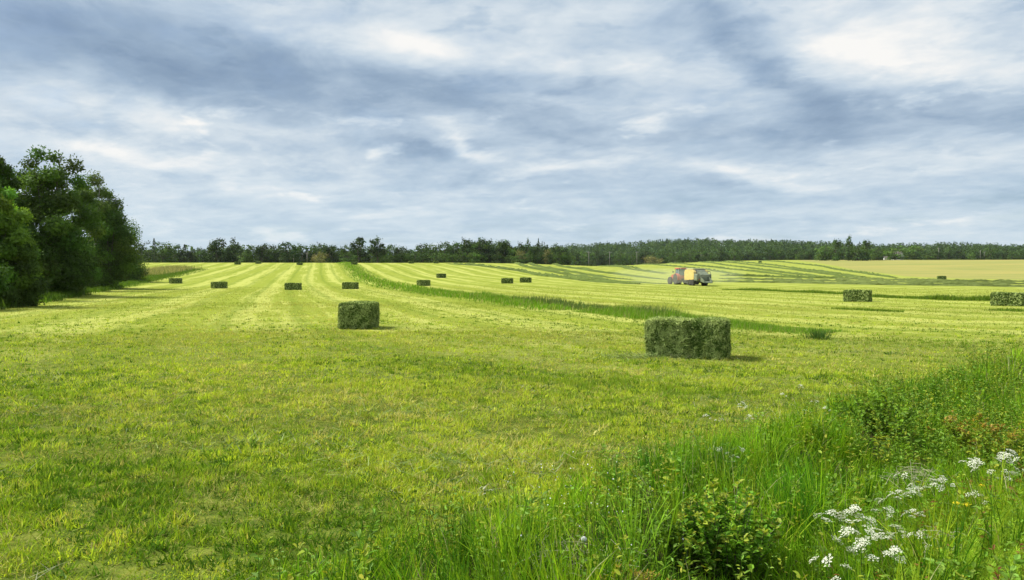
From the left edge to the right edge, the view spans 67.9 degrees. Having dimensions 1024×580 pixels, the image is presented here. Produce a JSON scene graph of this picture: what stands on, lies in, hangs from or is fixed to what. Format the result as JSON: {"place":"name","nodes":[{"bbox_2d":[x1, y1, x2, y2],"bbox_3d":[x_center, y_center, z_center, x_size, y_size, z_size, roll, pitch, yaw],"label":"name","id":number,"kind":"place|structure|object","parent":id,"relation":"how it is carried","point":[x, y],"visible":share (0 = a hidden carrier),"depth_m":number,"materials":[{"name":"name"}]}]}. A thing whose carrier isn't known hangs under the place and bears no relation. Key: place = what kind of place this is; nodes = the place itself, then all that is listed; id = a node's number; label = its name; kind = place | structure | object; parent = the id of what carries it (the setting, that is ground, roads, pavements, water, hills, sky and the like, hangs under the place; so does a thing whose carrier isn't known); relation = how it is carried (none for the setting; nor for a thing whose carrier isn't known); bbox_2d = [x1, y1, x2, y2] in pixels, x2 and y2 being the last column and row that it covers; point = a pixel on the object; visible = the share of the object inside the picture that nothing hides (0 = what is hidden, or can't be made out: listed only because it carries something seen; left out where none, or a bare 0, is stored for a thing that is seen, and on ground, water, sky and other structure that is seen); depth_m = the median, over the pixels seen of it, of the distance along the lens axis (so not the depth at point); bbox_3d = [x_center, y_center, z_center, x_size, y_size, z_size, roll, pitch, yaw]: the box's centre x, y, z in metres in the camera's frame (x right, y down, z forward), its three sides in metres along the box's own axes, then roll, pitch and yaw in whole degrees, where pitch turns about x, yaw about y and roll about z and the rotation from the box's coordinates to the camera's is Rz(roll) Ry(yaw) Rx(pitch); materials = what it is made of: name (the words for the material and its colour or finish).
{"place":"outdoors","nodes":[
{"label":"outdoors","id":0,"kind":"place"},
{"bbox_2d":[0,246,1023,579],"bbox_3d":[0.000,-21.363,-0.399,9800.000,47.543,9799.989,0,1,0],"label":"field ground","id":1,"kind":"structure","parent":0,"point":[252,278],"depth_m":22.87,"materials":[{"name":"plant"}]},
{"bbox_2d":[0,260,12,308],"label":"bush","id":2,"kind":"object","parent":1,"relation":"on","point":[3,285],"visible":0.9,"depth_m":43.98,"materials":[{"name":"green plant"}]},
{"bbox_2d":[0,155,26,223],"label":"broadleaf tree","id":3,"kind":"object","parent":1,"relation":"on","point":[7,170],"visible":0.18,"depth_m":61.58,"materials":[{"name":"green plant"}]},
{"bbox_2d":[0,185,43,300],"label":"broadleaf tree","id":4,"kind":"object","parent":1,"relation":"on","point":[13,233],"visible":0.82,"depth_m":46.92,"materials":[{"name":"green plant"}]},
{"bbox_2d":[0,239,52,307],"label":"bush","id":5,"kind":"object","parent":1,"relation":"on","point":[31,297],"visible":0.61,"depth_m":47.66,"materials":[{"name":"green plant"}]},
{"bbox_2d":[8,145,106,292],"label":"broadleaf tree","id":6,"kind":"object","parent":1,"relation":"on","point":[66,265],"visible":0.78,"depth_m":71.05,"materials":[{"name":"green plant"}]},
{"bbox_2d":[61,252,93,293],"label":"bush","id":7,"kind":"object","parent":1,"relation":"on","point":[82,289],"visible":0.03,"depth_m":76.99,"materials":[{"name":"green plant"}]},
{"bbox_2d":[57,186,106,288],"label":"broadleaf tree","id":8,"kind":"object","parent":1,"relation":"on","point":[93,231],"visible":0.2,"depth_m":92.07,"materials":[{"name":"green plant"}]},
{"bbox_2d":[71,168,127,280],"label":"broadleaf tree","id":9,"kind":"object","parent":1,"relation":"on","point":[101,193],"visible":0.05,"depth_m":105.02,"materials":[{"name":"green plant"}]},
{"bbox_2d":[0,268,205,308],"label":"rough grass","id":10,"kind":"structure","parent":1,"relation":"on","point":[50,296],"depth_m":92.48,"materials":[{"name":"plant"}]},
{"bbox_2d":[90,198,140,288],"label":"broadleaf tree","id":11,"kind":"object","parent":1,"relation":"on","point":[121,263],"visible":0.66,"depth_m":103.02,"materials":[{"name":"green plant"}]},
{"bbox_2d":[104,218,149,280],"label":"broadleaf tree","id":12,"kind":"object","parent":1,"relation":"on","point":[140,274],"visible":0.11,"depth_m":143.37,"materials":[{"name":"green plant"}]},
{"bbox_2d":[142,241,179,262],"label":"broadleaf tree","id":13,"kind":"object","parent":1,"relation":"on","point":[162,253],"visible":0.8,"depth_m":353.34,"materials":[{"name":"green plant"}]},
{"bbox_2d":[144,264,200,275],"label":"dry reeds","id":14,"kind":"object","parent":1,"relation":"on","point":[159,270],"visible":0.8,"depth_m":204.21,"materials":[{"name":"plant"}]},
{"bbox_2d":[165,243,187,262],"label":"broadleaf tree","id":15,"kind":"object","parent":1,"relation":"on","point":[179,254],"visible":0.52,"depth_m":369.00,"materials":[{"name":"green plant"}]},
{"bbox_2d":[180,248,201,262],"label":"broadleaf tree","id":16,"kind":"object","parent":1,"relation":"on","point":[193,256],"visible":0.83,"depth_m":371.84,"materials":[{"name":"green plant"}]},
{"bbox_2d":[202,237,228,262],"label":"broadleaf tree","id":17,"kind":"object","parent":1,"relation":"on","point":[214,247],"visible":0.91,"depth_m":336.53,"materials":[{"name":"green plant"}]},
{"bbox_2d":[210,281,227,287],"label":"hay bale","id":18,"kind":"object","parent":1,"relation":"on","point":[220,284],"visible":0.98,"depth_m":108.86},
{"bbox_2d":[223,237,240,262],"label":"broadleaf tree","id":19,"kind":"object","parent":1,"relation":"on","point":[230,257],"visible":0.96,"depth_m":338.08,"materials":[{"name":"green plant"}]},
{"bbox_2d":[238,246,258,262],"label":"broadleaf tree","id":20,"kind":"object","parent":1,"relation":"on","point":[244,258],"visible":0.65,"depth_m":365.71,"materials":[{"name":"green plant"}]},
{"bbox_2d":[248,243,272,262],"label":"broadleaf tree","id":21,"kind":"object","parent":1,"relation":"on","point":[260,251],"visible":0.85,"depth_m":357.02,"materials":[{"name":"green plant"}]},
{"bbox_2d":[264,244,280,262],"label":"broadleaf tree","id":22,"kind":"object","parent":1,"relation":"on","point":[274,254],"visible":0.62,"depth_m":365.29,"materials":[{"name":"green plant"}]},
{"bbox_2d":[278,241,300,262],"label":"broadleaf tree","id":23,"kind":"object","parent":1,"relation":"on","point":[285,253],"visible":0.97,"depth_m":337.14,"materials":[{"name":"green plant"}]},
{"bbox_2d":[284,283,301,289],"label":"hay bale","id":24,"kind":"object","parent":1,"relation":"on","point":[292,286],"visible":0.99,"depth_m":102.28},
{"bbox_2d":[290,245,311,262],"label":"broadleaf tree","id":25,"kind":"object","parent":1,"relation":"on","point":[300,251],"visible":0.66,"depth_m":356.19,"materials":[{"name":"green plant"}]},
{"bbox_2d":[305,244,321,262],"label":"broadleaf tree","id":26,"kind":"object","parent":1,"relation":"on","point":[313,251],"visible":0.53,"depth_m":358.66,"materials":[{"name":"green plant"}]},
{"bbox_2d":[312,250,327,262],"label":"blossoming bush","id":27,"kind":"object","parent":1,"relation":"on","point":[317,259],"visible":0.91,"depth_m":333.82,"materials":[{"name":"plant"}]},
{"bbox_2d":[322,244,342,262],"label":"broadleaf tree","id":28,"kind":"object","parent":1,"relation":"on","point":[332,252],"visible":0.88,"depth_m":341.35,"materials":[{"name":"green plant"}]},
{"bbox_2d":[339,253,358,261],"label":"broadleaf tree","id":29,"kind":"object","parent":1,"relation":"on","point":[350,259],"visible":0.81,"depth_m":332.14,"materials":[{"name":"green plant"}]},
{"bbox_2d":[342,282,358,288],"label":"hay bale","id":30,"kind":"object","parent":1,"relation":"on","point":[350,285],"visible":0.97,"depth_m":104.89},
{"bbox_2d":[348,237,366,262],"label":"broadleaf tree","id":31,"kind":"object","parent":1,"relation":"on","point":[358,242],"visible":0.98,"depth_m":338.65,"materials":[{"name":"green plant"}]},
{"bbox_2d":[337,300,380,328],"bbox_3d":[-5.954,0.956,29.607,1.480,1.200,2.323,0,0,-1],"label":"hay bale","id":32,"kind":"object","parent":1,"relation":"on","point":[357,314],"visible":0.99,"depth_m":28.58},
{"bbox_2d":[143,245,578,264],"bbox_3d":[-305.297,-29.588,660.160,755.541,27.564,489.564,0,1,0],"label":"woodland","id":33,"kind":"object","parent":1,"relation":"on","point":[571,261],"depth_m":472.83,"materials":[{"name":"green plant"}]},
{"bbox_2d":[367,235,387,262],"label":"broadleaf tree","id":34,"kind":"object","parent":1,"relation":"on","point":[378,251],"visible":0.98,"depth_m":339.45,"materials":[{"name":"green plant"}]},
{"bbox_2d":[384,243,400,262],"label":"broadleaf tree","id":35,"kind":"object","parent":1,"relation":"on","point":[389,248],"visible":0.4,"depth_m":383.57,"materials":[{"name":"green plant"}]},
{"bbox_2d":[388,246,409,262],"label":"broadleaf tree","id":36,"kind":"object","parent":1,"relation":"on","point":[396,251],"visible":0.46,"depth_m":354.23,"materials":[{"name":"green plant"}]},
{"bbox_2d":[73,326,780,491],"bbox_3d":[-0.443,1.559,17.983,13.410,0.437,22.493,0,1,0],"label":"loose hay","id":37,"kind":"object","parent":1,"relation":"on","point":[609,357],"visible":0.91,"depth_m":8.82},
{"bbox_2d":[431,240,456,261],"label":"broadleaf tree","id":38,"kind":"object","parent":1,"relation":"on","point":[439,252],"visible":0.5,"depth_m":352.46,"materials":[{"name":"green plant"}]},
{"bbox_2d":[452,251,470,262],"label":"broadleaf tree","id":39,"kind":"object","parent":1,"relation":"on","point":[461,260],"visible":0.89,"depth_m":337.86,"materials":[{"name":"green plant"}]},
{"bbox_2d":[448,239,484,262],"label":"broadleaf tree","id":40,"kind":"object","parent":1,"relation":"on","point":[457,250],"visible":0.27,"depth_m":352.45,"materials":[{"name":"green plant"}]},
{"bbox_2d":[460,237,480,262],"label":"broadleaf tree","id":41,"kind":"object","parent":1,"relation":"on","point":[465,245],"visible":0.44,"depth_m":350.67,"materials":[{"name":"green plant"}]},
{"bbox_2d":[466,241,488,261],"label":"broadleaf tree","id":42,"kind":"object","parent":1,"relation":"on","point":[477,250],"visible":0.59,"depth_m":348.52,"materials":[{"name":"green plant"}]},
{"bbox_2d":[477,237,495,260],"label":"broadleaf tree","id":43,"kind":"object","parent":1,"relation":"on","point":[488,251],"visible":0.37,"depth_m":354.01,"materials":[{"name":"green plant"}]},
{"bbox_2d":[492,240,509,262],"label":"broadleaf tree","id":44,"kind":"object","parent":1,"relation":"on","point":[500,248],"visible":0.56,"depth_m":356.19,"materials":[{"name":"green plant"}]},
{"bbox_2d":[523,250,537,263],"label":"broadleaf tree","id":45,"kind":"object","parent":1,"relation":"on","point":[530,258],"visible":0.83,"depth_m":339.84,"materials":[{"name":"green plant"}]},
{"bbox_2d":[529,241,547,263],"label":"broadleaf tree","id":46,"kind":"object","parent":1,"relation":"on","point":[536,250],"visible":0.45,"depth_m":352.79,"materials":[{"name":"green plant"}]},
{"bbox_2d":[59,337,1023,579],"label":"verge grass","id":47,"kind":"structure","parent":1,"relation":"on","point":[805,477],"depth_m":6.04,"materials":[{"name":"plant"}]},
{"bbox_2d":[880,462,959,491],"bbox_3d":[3.675,1.699,6.869,0.740,0.259,0.570,0,1,0],"label":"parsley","id":48,"kind":"object","parent":47,"relation":"on","point":[915,475],"visible":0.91,"depth_m":6.94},
{"bbox_2d":[446,263,640,283],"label":"hay windrow","id":49,"kind":"object","parent":1,"relation":"on","point":[587,279],"visible":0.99,"depth_m":183.51,"materials":[{"name":"plant"}]},
{"bbox_2d":[551,251,570,264],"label":"broadleaf tree","id":50,"kind":"object","parent":1,"relation":"on","point":[559,256],"visible":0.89,"depth_m":338.34,"materials":[{"name":"green plant"}]},
{"bbox_2d":[527,262,633,279],"bbox_3d":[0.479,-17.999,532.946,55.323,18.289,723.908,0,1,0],"label":"hay windrow","id":51,"kind":"object","parent":1,"relation":"on","point":[550,267],"visible":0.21,"depth_m":225.08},
{"bbox_2d":[580,251,598,265],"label":"broadleaf tree","id":52,"kind":"object","parent":1,"relation":"on","point":[587,261],"visible":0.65,"depth_m":646.58,"materials":[{"name":"green plant"}]},
{"bbox_2d":[514,262,666,283],"bbox_3d":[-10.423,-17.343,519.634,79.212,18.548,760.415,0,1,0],"label":"hay windrow","id":53,"kind":"object","parent":1,"relation":"on","point":[553,270],"visible":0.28,"depth_m":207.83,"materials":[{"name":"plant"}]},
{"bbox_2d":[335,262,849,334],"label":"ditch grass","id":54,"kind":"structure","parent":1,"relation":"on","point":[554,303],"depth_m":47.96,"materials":[{"name":"plant"}]},
{"bbox_2d":[589,249,607,265],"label":"broadleaf tree","id":55,"kind":"object","parent":1,"relation":"on","point":[601,260],"visible":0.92,"depth_m":628.16,"materials":[{"name":"green plant"}]},
{"bbox_2d":[551,263,667,279],"bbox_3d":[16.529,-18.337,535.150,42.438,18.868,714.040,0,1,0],"label":"hay windrow","id":56,"kind":"object","parent":1,"relation":"on","point":[589,269],"visible":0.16,"depth_m":233.76,"materials":[{"name":"plant"}]},
{"bbox_2d":[613,252,628,264],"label":"broadleaf tree","id":57,"kind":"object","parent":1,"relation":"on","point":[620,257],"visible":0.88,"depth_m":637.16,"materials":[{"name":"green plant"}]},
{"bbox_2d":[600,265,664,273],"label":"hay windrow","id":58,"kind":"object","parent":1,"relation":"on","point":[625,267],"visible":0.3,"depth_m":280.40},
{"bbox_2d":[597,564,675,579],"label":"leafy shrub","id":59,"kind":"object","parent":1,"relation":"on","point":[636,574],"visible":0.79,"depth_m":4.90,"materials":[{"name":"green plant"}]},
{"bbox_2d":[633,250,650,263],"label":"broadleaf tree","id":60,"kind":"object","parent":1,"relation":"on","point":[642,254],"visible":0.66,"depth_m":663.83,"materials":[{"name":"green plant"}]},
{"bbox_2d":[653,510,700,568],"bbox_3d":[1.256,1.889,5.716,0.398,0.430,0.435,0,1,-25],"label":"leafy shrub","id":61,"kind":"object","parent":1,"relation":"on","point":[681,555],"visible":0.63,"depth_m":5.68,"materials":[{"name":"green plant"}]},
{"bbox_2d":[667,268,687,283],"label":"tractor","id":62,"kind":"object","parent":1,"relation":"on","point":[677,277],"visible":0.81,"depth_m":135.71,"materials":[{"name":"red paint"}]},
{"bbox_2d":[630,263,739,273],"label":"hay windrow","id":63,"kind":"object","parent":1,"relation":"on","point":[714,270],"visible":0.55,"depth_m":352.38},
{"bbox_2d":[643,315,732,359],"bbox_3d":[4.410,1.198,19.077,2.196,1.137,1.377,0,1,20],"label":"hay bale","id":64,"kind":"object","parent":1,"relation":"on","point":[708,337],"visible":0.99,"depth_m":18.53},
{"bbox_2d":[683,269,712,285],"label":"hay baler","id":65,"kind":"object","parent":1,"relation":"on","point":[692,277],"visible":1,"depth_m":127.67,"materials":[{"name":"metal"}]},
{"bbox_2d":[691,247,712,261],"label":"broadleaf tree","id":66,"kind":"object","parent":1,"relation":"on","point":[704,258],"visible":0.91,"depth_m":630.59,"materials":[{"name":"green plant"}]},
{"bbox_2d":[438,237,1023,264],"bbox_3d":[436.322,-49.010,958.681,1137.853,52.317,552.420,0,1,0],"label":"hill woodland","id":67,"kind":"object","parent":1,"relation":"on","point":[684,245],"visible":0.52,"depth_m":896.05,"materials":[{"name":"green plant"}]},
{"bbox_2d":[666,262,795,275],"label":"hay windrow","id":68,"kind":"object","parent":1,"relation":"on","point":[721,267],"visible":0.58,"depth_m":338.70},
{"bbox_2d":[678,475,784,579],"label":"leafy shrub","id":69,"kind":"object","parent":1,"relation":"on","point":[707,515],"visible":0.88,"depth_m":5.52,"materials":[{"name":"green plant"}]},
{"bbox_2d":[725,248,743,260],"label":"broadleaf tree","id":70,"kind":"object","parent":1,"relation":"on","point":[735,256],"visible":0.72,"depth_m":647.28,"materials":[{"name":"green plant"}]},
{"bbox_2d":[674,261,827,276],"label":"hay windrow","id":71,"kind":"object","parent":1,"relation":"on","point":[795,273],"visible":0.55,"depth_m":329.03,"materials":[{"name":"plant"}]},
{"bbox_2d":[704,261,862,277],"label":"hay windrow","id":72,"kind":"object","parent":1,"relation":"on","point":[825,273],"visible":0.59,"depth_m":339.87,"materials":[{"name":"plant"}]},
{"bbox_2d":[719,274,848,278],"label":"hay windrow","id":73,"kind":"object","parent":1,"relation":"on","point":[792,276],"visible":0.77,"depth_m":224.44,"materials":[{"name":"plant"}]},
{"bbox_2d":[727,260,870,277],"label":"hay windrow","id":74,"kind":"object","parent":1,"relation":"on","point":[839,273],"visible":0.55,"depth_m":351.70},
{"bbox_2d":[803,327,837,339],"bbox_3d":[10.055,1.413,24.813,1.211,0.494,1.064,0,1,0],"label":"sedge tuft","id":75,"kind":"object","parent":1,"relation":"on","point":[816,335],"visible":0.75,"depth_m":24.78,"materials":[{"name":"green plant"}]},
{"bbox_2d":[814,245,833,260],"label":"broadleaf tree","id":76,"kind":"object","parent":1,"relation":"on","point":[824,256],"visible":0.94,"depth_m":548.21,"materials":[{"name":"green plant"}]},
{"bbox_2d":[758,260,897,277],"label":"hay windrow","id":77,"kind":"object","parent":1,"relation":"on","point":[862,272],"visible":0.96,"depth_m":328.58,"materials":[{"name":"plant"}]},
{"bbox_2d":[809,554,849,579],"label":"cow parsley","id":78,"kind":"object","parent":1,"relation":"on","point":[822,561],"visible":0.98,"depth_m":4.68,"materials":[{"name":"white plant"}]},
{"bbox_2d":[809,509,851,575],"bbox_3d":[2.376,1.901,5.612,0.326,0.561,0.248,0,1,9],"label":"cow parsley","id":79,"kind":"object","parent":1,"relation":"on","point":[840,516],"visible":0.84,"depth_m":5.61,"materials":[{"name":"white plant"}]},
{"bbox_2d":[828,238,842,260],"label":"poplar tree","id":80,"kind":"object","parent":1,"relation":"on","point":[835,256],"visible":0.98,"depth_m":543.52,"materials":[{"name":"green plant"}]},
{"bbox_2d":[844,236,852,260],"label":"poplar tree","id":81,"kind":"object","parent":1,"relation":"on","point":[848,248],"visible":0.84,"depth_m":546.79,"materials":[{"name":"green plant"}]},
{"bbox_2d":[831,526,876,579],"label":"cow parsley","id":82,"kind":"object","parent":1,"relation":"on","point":[847,533],"visible":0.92,"depth_m":5.15,"materials":[{"name":"white plant"}]},
{"bbox_2d":[843,504,864,545],"bbox_3d":[2.632,1.916,5.938,0.234,0.500,0.229,1,1,29],"label":"cow parsley","id":83,"kind":"object","parent":1,"relation":"on","point":[855,508],"visible":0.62,"depth_m":5.90,"materials":[{"name":"white plant"}]},
{"bbox_2d":[842,289,872,301],"bbox_3d":[28.260,0.468,62.164,2.196,1.138,1.377,0,1,34],"label":"hay bale","id":84,"kind":"object","parent":1,"relation":"on","point":[853,295],"visible":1,"depth_m":61.69},
{"bbox_2d":[845,246,869,260],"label":"broadleaf tree","id":85,"kind":"object","parent":1,"relation":"on","point":[857,255],"visible":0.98,"depth_m":538.43,"materials":[{"name":"green plant"}]},
{"bbox_2d":[849,516,875,555],"bbox_3d":[2.564,1.893,5.517,0.315,0.492,0.297,1,1,38],"label":"cow parsley","id":86,"kind":"object","parent":1,"relation":"on","point":[872,522],"visible":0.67,"depth_m":5.53,"materials":[{"name":"white plant"}]},
{"bbox_2d":[847,537,878,579],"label":"cow parsley","id":87,"kind":"object","parent":1,"relation":"on","point":[865,541],"visible":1,"depth_m":4.99,"materials":[{"name":"white plant"}]},
{"bbox_2d":[860,240,872,260],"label":"poplar tree","id":88,"kind":"object","parent":1,"relation":"on","point":[867,245],"visible":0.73,"depth_m":543.98,"materials":[{"name":"green plant"}]},
{"bbox_2d":[713,279,1023,286],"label":"hay windrow","id":89,"kind":"object","parent":1,"relation":"on","point":[895,283],"visible":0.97,"depth_m":129.80,"materials":[{"name":"plant"}]},
{"bbox_2d":[719,277,1023,283],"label":"hay windrow","id":90,"kind":"object","parent":1,"relation":"on","point":[898,281],"visible":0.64,"depth_m":162.31,"materials":[{"name":"plant"}]},
{"bbox_2d":[869,247,885,259],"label":"broadleaf tree","id":91,"kind":"object","parent":1,"relation":"on","point":[876,256],"visible":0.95,"depth_m":558.17,"materials":[{"name":"green plant"}]},
{"bbox_2d":[864,527,892,579],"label":"cow parsley","id":92,"kind":"object","parent":1,"relation":"on","point":[877,537],"visible":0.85,"depth_m":5.26,"materials":[{"name":"white plant"}]},
{"bbox_2d":[847,390,917,436],"bbox_3d":[4.723,1.569,9.644,0.799,0.595,0.849,-1,1,-44],"label":"leafy shrub","id":93,"kind":"object","parent":1,"relation":"on","point":[866,407],"visible":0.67,"depth_m":9.59,"materials":[{"name":"green plant"}]},
{"bbox_2d":[882,546,904,578],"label":"cow parsley","id":94,"kind":"object","parent":1,"relation":"on","point":[894,550],"visible":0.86,"depth_m":4.91,"materials":[{"name":"white plant"}]},
{"bbox_2d":[883,245,906,259],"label":"broadleaf tree","id":95,"kind":"object","parent":1,"relation":"on","point":[894,254],"visible":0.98,"depth_m":572.33,"materials":[{"name":"green plant"}]},
{"bbox_2d":[903,245,925,259],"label":"broadleaf tree","id":96,"kind":"object","parent":1,"relation":"on","point":[911,254],"visible":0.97,"depth_m":578.38,"materials":[{"name":"green plant"}]},
{"bbox_2d":[832,277,1023,281],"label":"hay windrow","id":97,"kind":"object","parent":1,"relation":"on","point":[909,279],"visible":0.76,"depth_m":179.10,"materials":[{"name":"plant"}]},
{"bbox_2d":[888,486,1023,579],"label":"horsetail patch","id":98,"kind":"object","parent":1,"relation":"on","point":[973,549],"visible":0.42,"depth_m":5.10,"materials":[{"name":"green plant"}]},
{"bbox_2d":[927,408,1023,462],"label":"leafy shrub","id":99,"kind":"object","parent":1,"relation":"on","point":[993,428],"visible":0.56,"depth_m":9.14,"materials":[{"name":"green plant"}]},
{"bbox_2d":[984,247,998,259],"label":"broadleaf tree","id":100,"kind":"object","parent":1,"relation":"on","point":[988,256],"visible":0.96,"depth_m":612.51,"materials":[{"name":"green plant"}]},
{"bbox_2d":[989,291,1023,305],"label":"hay bale","id":101,"kind":"object","parent":1,"relation":"on","point":[997,298],"visible":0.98,"depth_m":54.32},
{"bbox_2d":[0,0,1023,255],"label":"sky","id":102,"kind":"structure","parent":0,"point":[409,123],"materials":[{"name":"grey"}]},
{"bbox_2d":[447,531,653,577],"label":"grass","id":103,"kind":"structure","parent":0,"point":[574,554],"depth_m":5.18,"materials":[{"name":"plant"}]},
{"bbox_2d":[720,287,1023,311],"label":"uncut grass","id":104,"kind":"structure","parent":0,"point":[961,298],"depth_m":67.08,"materials":[{"name":"plant"}]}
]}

